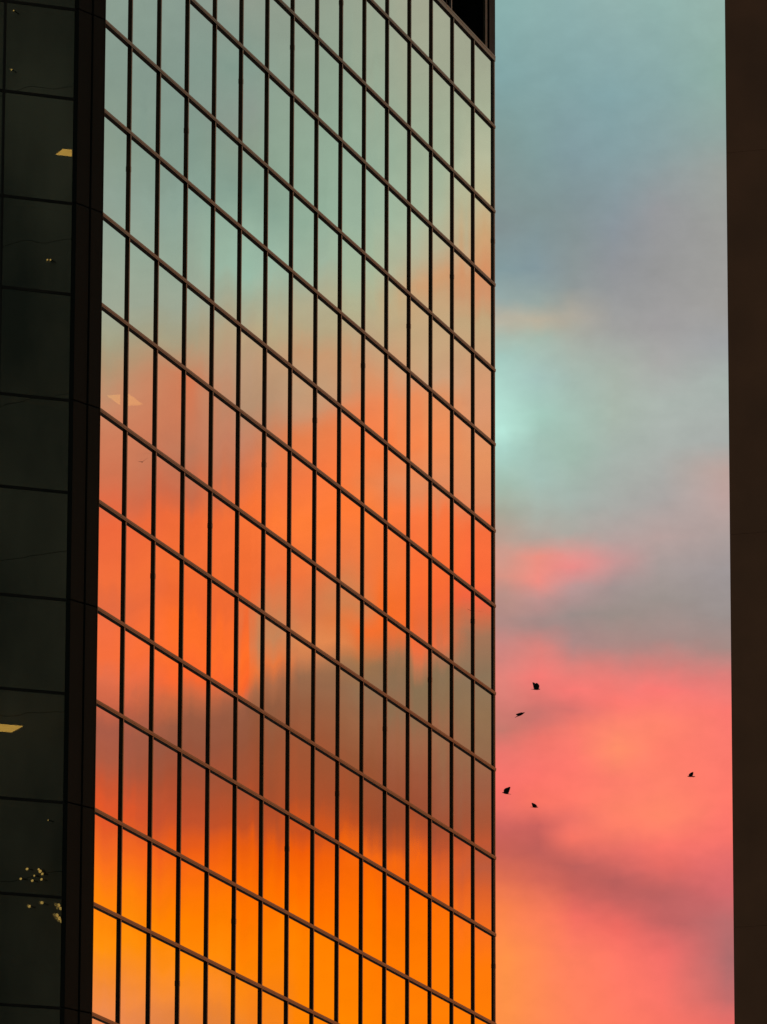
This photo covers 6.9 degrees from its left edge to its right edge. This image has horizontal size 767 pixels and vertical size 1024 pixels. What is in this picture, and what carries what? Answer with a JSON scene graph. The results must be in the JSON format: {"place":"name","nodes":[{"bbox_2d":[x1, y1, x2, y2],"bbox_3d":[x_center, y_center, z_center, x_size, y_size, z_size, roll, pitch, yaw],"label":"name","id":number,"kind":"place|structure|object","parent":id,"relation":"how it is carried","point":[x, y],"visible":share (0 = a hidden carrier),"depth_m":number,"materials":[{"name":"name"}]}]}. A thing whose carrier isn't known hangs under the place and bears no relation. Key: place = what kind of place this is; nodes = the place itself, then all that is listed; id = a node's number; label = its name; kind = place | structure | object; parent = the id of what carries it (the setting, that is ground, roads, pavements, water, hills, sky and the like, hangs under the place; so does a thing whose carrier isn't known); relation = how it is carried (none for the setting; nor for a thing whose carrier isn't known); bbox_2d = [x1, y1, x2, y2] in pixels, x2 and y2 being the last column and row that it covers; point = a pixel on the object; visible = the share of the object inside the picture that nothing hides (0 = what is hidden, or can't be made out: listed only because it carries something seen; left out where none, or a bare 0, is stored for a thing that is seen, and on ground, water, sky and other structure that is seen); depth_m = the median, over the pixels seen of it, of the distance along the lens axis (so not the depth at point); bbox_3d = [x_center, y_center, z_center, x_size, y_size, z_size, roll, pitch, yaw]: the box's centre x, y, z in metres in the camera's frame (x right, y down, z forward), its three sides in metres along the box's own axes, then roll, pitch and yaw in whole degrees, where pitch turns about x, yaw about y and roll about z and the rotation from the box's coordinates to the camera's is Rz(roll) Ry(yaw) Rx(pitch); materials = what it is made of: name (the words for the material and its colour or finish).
{"place":"outdoors","nodes":[
{"label":"outdoors","id":0,"kind":"place"},
{"bbox_2d":[502,787,509,793],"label":"bird","id":1,"kind":"object","parent":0,"point":[506,790],"visible":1,"depth_m":189.75},
{"bbox_2d":[532,682,539,689],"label":"bird","id":2,"kind":"object","parent":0,"point":[535,686],"visible":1,"depth_m":189.84},
{"bbox_2d":[495,0,733,1023],"label":"sky","id":3,"kind":"structure","parent":0,"point":[614,893],"materials":[{"name":"multicoloured"}]},
{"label":"pavement","id":4,"kind":"structure","parent":0,"visible":0},
{"bbox_2d":[0,0,495,1023],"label":"office tower","id":5,"kind":"structure","parent":4,"relation":"on","point":[246,510],"depth_m":127.76,"materials":[{"name":"black glass"}]},
{"bbox_2d":[0,92,2,193],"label":"window pane","id":6,"kind":"structure","parent":5,"relation":"in","point":[1,93],"depth_m":118.99,"materials":[{"name":"black glass"}]},
{"bbox_2d":[0,2,3,88],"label":"window pane","id":7,"kind":"structure","parent":5,"relation":"in","point":[1,3],"depth_m":119.39,"materials":[{"name":"black glass"}]},
{"bbox_2d":[0,1006,60,1023],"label":"window pane","id":8,"kind":"structure","parent":5,"relation":"in","point":[8,1014],"depth_m":115.52,"materials":[{"name":"black glass"}]},
{"bbox_2d":[0,895,61,1006],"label":"window pane","id":9,"kind":"structure","parent":5,"relation":"in","point":[30,927],"depth_m":115.81,"materials":[{"name":"black glass"}]},
{"bbox_2d":[0,799,63,895],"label":"window pane","id":10,"kind":"structure","parent":5,"relation":"in","point":[31,833],"depth_m":116.23,"materials":[{"name":"black glass"}]},
{"bbox_2d":[0,689,64,800],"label":"window pane","id":11,"kind":"structure","parent":5,"relation":"in","point":[32,724],"depth_m":116.66,"materials":[{"name":"black glass"}]},
{"bbox_2d":[0,595,66,691],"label":"window pane","id":12,"kind":"structure","parent":5,"relation":"in","point":[32,631],"depth_m":117.08,"materials":[{"name":"black glass"}]},
{"bbox_2d":[0,487,67,597],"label":"window pane","id":13,"kind":"structure","parent":5,"relation":"in","point":[33,524],"depth_m":117.51,"materials":[{"name":"black glass"}]},
{"bbox_2d":[0,395,68,490],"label":"window pane","id":14,"kind":"structure","parent":5,"relation":"in","point":[34,432],"depth_m":117.92,"materials":[{"name":"black glass"}]},
{"bbox_2d":[0,288,70,398],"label":"window pane","id":15,"kind":"structure","parent":5,"relation":"in","point":[35,326],"depth_m":118.35,"materials":[{"name":"black glass"}]},
{"bbox_2d":[2,197,71,292],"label":"window pane","id":16,"kind":"structure","parent":5,"relation":"in","point":[37,235],"depth_m":118.78,"materials":[{"name":"black glass"}]},
{"bbox_2d":[4,92,73,201],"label":"window pane","id":17,"kind":"structure","parent":5,"relation":"in","point":[38,148],"depth_m":119.22,"materials":[{"name":"black glass"}]},
{"bbox_2d":[5,3,74,97],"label":"window pane","id":18,"kind":"structure","parent":5,"relation":"in","point":[40,41],"depth_m":119.66,"materials":[{"name":"black glass"}]},
{"bbox_2d":[15,0,74,7],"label":"window pane","id":19,"kind":"structure","parent":5,"relation":"in","point":[64,3],"depth_m":119.98,"materials":[{"name":"black glass"}]},
{"bbox_2d":[92,907,118,1022],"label":"window pane","id":20,"kind":"structure","parent":5,"relation":"in","point":[105,930],"depth_m":117.57,"materials":[{"name":"glass"}]},
{"bbox_2d":[94,813,119,913],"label":"window pane","id":21,"kind":"structure","parent":5,"relation":"in","point":[107,833],"depth_m":118.00,"materials":[{"name":"glass"}]},
{"bbox_2d":[95,705,120,820],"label":"window pane","id":22,"kind":"structure","parent":5,"relation":"in","point":[108,726],"depth_m":118.44,"materials":[{"name":"glass"}]},
{"bbox_2d":[97,612,121,712],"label":"window pane","id":23,"kind":"structure","parent":5,"relation":"in","point":[109,636],"depth_m":118.87,"materials":[{"name":"glass"}]},
{"bbox_2d":[98,505,123,620],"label":"window pane","id":24,"kind":"structure","parent":5,"relation":"in","point":[111,528],"depth_m":119.31,"materials":[{"name":"glass"}]},
{"bbox_2d":[99,414,124,515],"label":"window pane","id":25,"kind":"structure","parent":5,"relation":"in","point":[112,438],"depth_m":119.72,"materials":[{"name":"glass"}]},
{"bbox_2d":[101,309,125,424],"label":"window pane","id":26,"kind":"structure","parent":5,"relation":"in","point":[113,342],"depth_m":120.15,"materials":[{"name":"glass"}]},
{"bbox_2d":[102,218,126,319],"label":"window pane","id":27,"kind":"structure","parent":5,"relation":"in","point":[114,269],"depth_m":120.60,"materials":[{"name":"glass"}]},
{"bbox_2d":[103,115,128,230],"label":"window pane","id":28,"kind":"structure","parent":5,"relation":"in","point":[115,195],"depth_m":121.01,"materials":[{"name":"glass"}]},
{"bbox_2d":[105,26,129,128],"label":"window pane","id":29,"kind":"structure","parent":5,"relation":"in","point":[117,53],"depth_m":121.45,"materials":[{"name":"glass"}]},
{"bbox_2d":[106,0,129,40],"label":"window pane","id":30,"kind":"structure","parent":5,"relation":"in","point":[117,11],"depth_m":121.85,"materials":[{"name":"glass"}]},
{"bbox_2d":[120,921,147,1023],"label":"window pane","id":31,"kind":"structure","parent":5,"relation":"in","point":[134,942],"depth_m":119.10,"materials":[{"name":"glass"}]},
{"bbox_2d":[122,828,148,927],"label":"window pane","id":32,"kind":"structure","parent":5,"relation":"in","point":[135,854],"depth_m":119.57,"materials":[{"name":"glass"}]},
{"bbox_2d":[123,721,150,835],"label":"window pane","id":33,"kind":"structure","parent":5,"relation":"in","point":[137,744],"depth_m":119.98,"materials":[{"name":"glass"}]},
{"bbox_2d":[124,629,151,730],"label":"window pane","id":34,"kind":"structure","parent":5,"relation":"in","point":[138,653],"depth_m":120.42,"materials":[{"name":"glass"}]},
{"bbox_2d":[125,524,152,639],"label":"window pane","id":35,"kind":"structure","parent":5,"relation":"in","point":[139,548],"depth_m":120.86,"materials":[{"name":"glass"}]},
{"bbox_2d":[127,434,153,534],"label":"window pane","id":36,"kind":"structure","parent":5,"relation":"in","point":[140,459],"depth_m":121.27,"materials":[{"name":"glass"}]},
{"bbox_2d":[128,329,154,445],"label":"window pane","id":37,"kind":"structure","parent":5,"relation":"in","point":[141,377],"depth_m":121.72,"materials":[{"name":"glass"}]},
{"bbox_2d":[129,240,155,342],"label":"window pane","id":38,"kind":"structure","parent":5,"relation":"in","point":[142,298],"depth_m":122.14,"materials":[{"name":"glass"}]},
{"bbox_2d":[130,137,156,253],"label":"window pane","id":39,"kind":"structure","parent":5,"relation":"in","point":[143,219],"depth_m":122.58,"materials":[{"name":"glass"}]},
{"bbox_2d":[132,50,157,152],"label":"window pane","id":40,"kind":"structure","parent":5,"relation":"in","point":[144,77],"depth_m":123.00,"materials":[{"name":"glass"}]},
{"bbox_2d":[133,0,158,65],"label":"window pane","id":41,"kind":"structure","parent":5,"relation":"in","point":[145,12],"depth_m":123.42,"materials":[{"name":"glass"}]},
{"bbox_2d":[150,936,176,1023],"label":"window pane","id":42,"kind":"structure","parent":5,"relation":"in","point":[163,1008],"depth_m":120.77,"materials":[{"name":"glass"}]},
{"bbox_2d":[151,844,177,942],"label":"window pane","id":43,"kind":"structure","parent":5,"relation":"in","point":[164,921],"depth_m":121.19,"materials":[{"name":"glass"}]},
{"bbox_2d":[152,738,178,851],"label":"window pane","id":44,"kind":"structure","parent":5,"relation":"in","point":[165,759],"depth_m":121.60,"materials":[{"name":"glass"}]},
{"bbox_2d":[154,648,179,746],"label":"window pane","id":45,"kind":"structure","parent":5,"relation":"in","point":[166,669],"depth_m":122.05,"materials":[{"name":"glass"}]},
{"bbox_2d":[155,544,180,657],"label":"window pane","id":46,"kind":"structure","parent":5,"relation":"in","point":[168,567],"depth_m":122.49,"materials":[{"name":"glass"}]},
{"bbox_2d":[156,454,181,553],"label":"window pane","id":47,"kind":"structure","parent":5,"relation":"in","point":[169,478],"depth_m":122.91,"materials":[{"name":"glass"}]},
{"bbox_2d":[157,352,182,465],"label":"window pane","id":48,"kind":"structure","parent":5,"relation":"in","point":[170,377],"depth_m":123.33,"materials":[{"name":"glass"}]},
{"bbox_2d":[158,264,183,363],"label":"window pane","id":49,"kind":"structure","parent":5,"relation":"in","point":[171,289],"depth_m":123.76,"materials":[{"name":"glass"}]},
{"bbox_2d":[159,162,184,276],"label":"window pane","id":50,"kind":"structure","parent":5,"relation":"in","point":[172,189],"depth_m":124.21,"materials":[{"name":"glass"}]},
{"bbox_2d":[160,75,185,176],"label":"window pane","id":51,"kind":"structure","parent":5,"relation":"in","point":[173,103],"depth_m":124.64,"materials":[{"name":"glass"}]},
{"bbox_2d":[161,0,186,90],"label":"window pane","id":52,"kind":"structure","parent":5,"relation":"in","point":[174,12],"depth_m":125.09,"materials":[{"name":"glass"}]},
{"bbox_2d":[179,950,204,1023],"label":"window pane","id":53,"kind":"structure","parent":5,"relation":"in","point":[192,969],"depth_m":122.40,"materials":[{"name":"glass"}]},
{"bbox_2d":[180,859,205,956],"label":"window pane","id":54,"kind":"structure","parent":5,"relation":"in","point":[193,879],"depth_m":122.82,"materials":[{"name":"glass"}]},
{"bbox_2d":[181,755,206,866],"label":"window pane","id":55,"kind":"structure","parent":5,"relation":"in","point":[194,776],"depth_m":123.24,"materials":[{"name":"glass"}]},
{"bbox_2d":[182,665,207,763],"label":"window pane","id":56,"kind":"structure","parent":5,"relation":"in","point":[195,688],"depth_m":123.67,"materials":[{"name":"glass"}]},
{"bbox_2d":[183,563,208,674],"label":"window pane","id":57,"kind":"structure","parent":5,"relation":"in","point":[196,586],"depth_m":124.09,"materials":[{"name":"glass"}]},
{"bbox_2d":[184,474,209,572],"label":"window pane","id":58,"kind":"structure","parent":5,"relation":"in","point":[197,498],"depth_m":124.54,"materials":[{"name":"glass"}]},
{"bbox_2d":[185,373,210,485],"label":"window pane","id":59,"kind":"structure","parent":5,"relation":"in","point":[198,398],"depth_m":124.97,"materials":[{"name":"glass"}]},
{"bbox_2d":[186,286,211,385],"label":"window pane","id":60,"kind":"structure","parent":5,"relation":"in","point":[199,312],"depth_m":125.40,"materials":[{"name":"glass"}]},
{"bbox_2d":[187,186,212,299],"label":"window pane","id":61,"kind":"structure","parent":5,"relation":"in","point":[200,213],"depth_m":125.83,"materials":[{"name":"glass"}]},
{"bbox_2d":[188,100,212,200],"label":"window pane","id":62,"kind":"structure","parent":5,"relation":"in","point":[200,158],"depth_m":126.26,"materials":[{"name":"glass"}]},
{"bbox_2d":[189,2,213,115],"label":"window pane","id":63,"kind":"structure","parent":5,"relation":"in","point":[201,63],"depth_m":126.69,"materials":[{"name":"glass"}]},
{"bbox_2d":[208,964,232,1023],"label":"window pane","id":64,"kind":"structure","parent":5,"relation":"in","point":[220,983],"depth_m":124.07,"materials":[{"name":"glass"}]},
{"bbox_2d":[208,874,233,969],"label":"window pane","id":65,"kind":"structure","parent":5,"relation":"in","point":[221,894],"depth_m":124.42,"materials":[{"name":"glass"}]},
{"bbox_2d":[209,771,234,881],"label":"window pane","id":66,"kind":"structure","parent":5,"relation":"in","point":[221,841],"depth_m":124.85,"materials":[{"name":"glass"}]},
{"bbox_2d":[210,683,234,779],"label":"window pane","id":67,"kind":"structure","parent":5,"relation":"in","point":[222,735],"depth_m":125.31,"materials":[{"name":"glass"}]},
{"bbox_2d":[211,581,235,691],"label":"window pane","id":68,"kind":"structure","parent":5,"relation":"in","point":[223,629],"depth_m":125.74,"materials":[{"name":"glass"}]},
{"bbox_2d":[212,495,236,591],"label":"window pane","id":69,"kind":"structure","parent":5,"relation":"in","point":[224,530],"depth_m":126.17,"materials":[{"name":"glass"}]},
{"bbox_2d":[213,394,237,505],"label":"window pane","id":70,"kind":"structure","parent":5,"relation":"in","point":[225,419],"depth_m":126.60,"materials":[{"name":"glass"}]},
{"bbox_2d":[214,309,237,405],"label":"window pane","id":71,"kind":"structure","parent":5,"relation":"in","point":[225,331],"depth_m":127.03,"materials":[{"name":"glass"}]},
{"bbox_2d":[215,209,238,320],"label":"window pane","id":72,"kind":"structure","parent":5,"relation":"in","point":[226,233],"depth_m":127.47,"materials":[{"name":"glass"}]},
{"bbox_2d":[216,125,239,222],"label":"window pane","id":73,"kind":"structure","parent":5,"relation":"in","point":[227,150],"depth_m":127.90,"materials":[{"name":"glass"}]},
{"bbox_2d":[216,27,240,138],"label":"window pane","id":74,"kind":"structure","parent":5,"relation":"in","point":[228,53],"depth_m":128.31,"materials":[{"name":"glass"}]},
{"bbox_2d":[217,0,240,42],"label":"window pane","id":75,"kind":"structure","parent":5,"relation":"in","point":[228,11],"depth_m":128.75,"materials":[{"name":"glass"}]},
{"bbox_2d":[235,977,259,1023],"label":"window pane","id":76,"kind":"structure","parent":5,"relation":"in","point":[247,1002],"depth_m":125.71,"materials":[{"name":"glass"}]},
{"bbox_2d":[236,889,259,983],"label":"window pane","id":77,"kind":"structure","parent":5,"relation":"in","point":[247,907],"depth_m":126.07,"materials":[{"name":"glass"}]},
{"bbox_2d":[237,787,260,895],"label":"window pane","id":78,"kind":"structure","parent":5,"relation":"in","point":[248,806],"depth_m":126.51,"materials":[{"name":"glass"}]},
{"bbox_2d":[237,700,261,794],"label":"window pane","id":79,"kind":"structure","parent":5,"relation":"in","point":[249,720],"depth_m":126.94,"materials":[{"name":"glass"}]},
{"bbox_2d":[238,600,261,708],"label":"window pane","id":80,"kind":"structure","parent":5,"relation":"in","point":[250,621],"depth_m":127.34,"materials":[{"name":"glass"}]},
{"bbox_2d":[239,514,262,608],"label":"window pane","id":81,"kind":"structure","parent":5,"relation":"in","point":[250,535],"depth_m":127.78,"materials":[{"name":"glass"}]},
{"bbox_2d":[240,414,263,523],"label":"window pane","id":82,"kind":"structure","parent":5,"relation":"in","point":[251,437],"depth_m":128.22,"materials":[{"name":"glass"}]},
{"bbox_2d":[241,330,263,425],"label":"window pane","id":83,"kind":"structure","parent":5,"relation":"in","point":[252,353],"depth_m":128.66,"materials":[{"name":"glass"}]},
{"bbox_2d":[241,232,264,342],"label":"window pane","id":84,"kind":"structure","parent":5,"relation":"in","point":[253,256],"depth_m":129.10,"materials":[{"name":"glass"}]},
{"bbox_2d":[242,149,265,244],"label":"window pane","id":85,"kind":"structure","parent":5,"relation":"in","point":[254,174],"depth_m":129.51,"materials":[{"name":"glass"}]},
{"bbox_2d":[243,53,266,162],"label":"window pane","id":86,"kind":"structure","parent":5,"relation":"in","point":[255,78],"depth_m":129.95,"materials":[{"name":"glass"}]},
{"bbox_2d":[244,0,266,66],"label":"window pane","id":87,"kind":"structure","parent":5,"relation":"in","point":[255,11],"depth_m":130.41,"materials":[{"name":"glass"}]},
{"bbox_2d":[262,990,285,1023],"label":"window pane","id":88,"kind":"structure","parent":5,"relation":"in","point":[273,1008],"depth_m":127.34,"materials":[{"name":"glass"}]},
{"bbox_2d":[262,903,285,996],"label":"window pane","id":89,"kind":"structure","parent":5,"relation":"in","point":[274,921],"depth_m":127.69,"materials":[{"name":"glass"}]},
{"bbox_2d":[263,803,286,909],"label":"window pane","id":90,"kind":"structure","parent":5,"relation":"in","point":[275,822],"depth_m":128.12,"materials":[{"name":"glass"}]},
{"bbox_2d":[264,716,286,809],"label":"window pane","id":91,"kind":"structure","parent":5,"relation":"in","point":[275,736],"depth_m":128.53,"materials":[{"name":"glass"}]},
{"bbox_2d":[264,617,287,724],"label":"window pane","id":92,"kind":"structure","parent":5,"relation":"in","point":[276,638],"depth_m":129.00,"materials":[{"name":"glass"}]},
{"bbox_2d":[265,532,288,626],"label":"window pane","id":93,"kind":"structure","parent":5,"relation":"in","point":[277,554],"depth_m":129.41,"materials":[{"name":"glass"}]},
{"bbox_2d":[266,435,288,542],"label":"window pane","id":94,"kind":"structure","parent":5,"relation":"in","point":[277,457],"depth_m":129.85,"materials":[{"name":"glass"}]},
{"bbox_2d":[267,351,289,445],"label":"window pane","id":95,"kind":"structure","parent":5,"relation":"in","point":[278,374],"depth_m":130.27,"materials":[{"name":"glass"}]},
{"bbox_2d":[288,917,311,1008],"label":"window pane","id":96,"kind":"structure","parent":5,"relation":"in","point":[300,935],"depth_m":129.32,"materials":[{"name":"glass"}]},
{"bbox_2d":[289,818,311,923],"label":"window pane","id":97,"kind":"structure","parent":5,"relation":"in","point":[300,840],"depth_m":129.76,"materials":[{"name":"glass"}]},
{"bbox_2d":[290,732,312,824],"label":"window pane","id":98,"kind":"structure","parent":5,"relation":"in","point":[301,752],"depth_m":130.17,"materials":[{"name":"glass"}]},
{"bbox_3d":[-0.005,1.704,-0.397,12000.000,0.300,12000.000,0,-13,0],"label":"ground","id":99,"kind":"structure","parent":0,"visible":0},
{"bbox_2d":[725,0,766,1023],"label":"granite tower","id":100,"kind":"structure","parent":99,"relation":"on","point":[746,86],"depth_m":61.62,"materials":[{"name":"black stone"}]}
]}

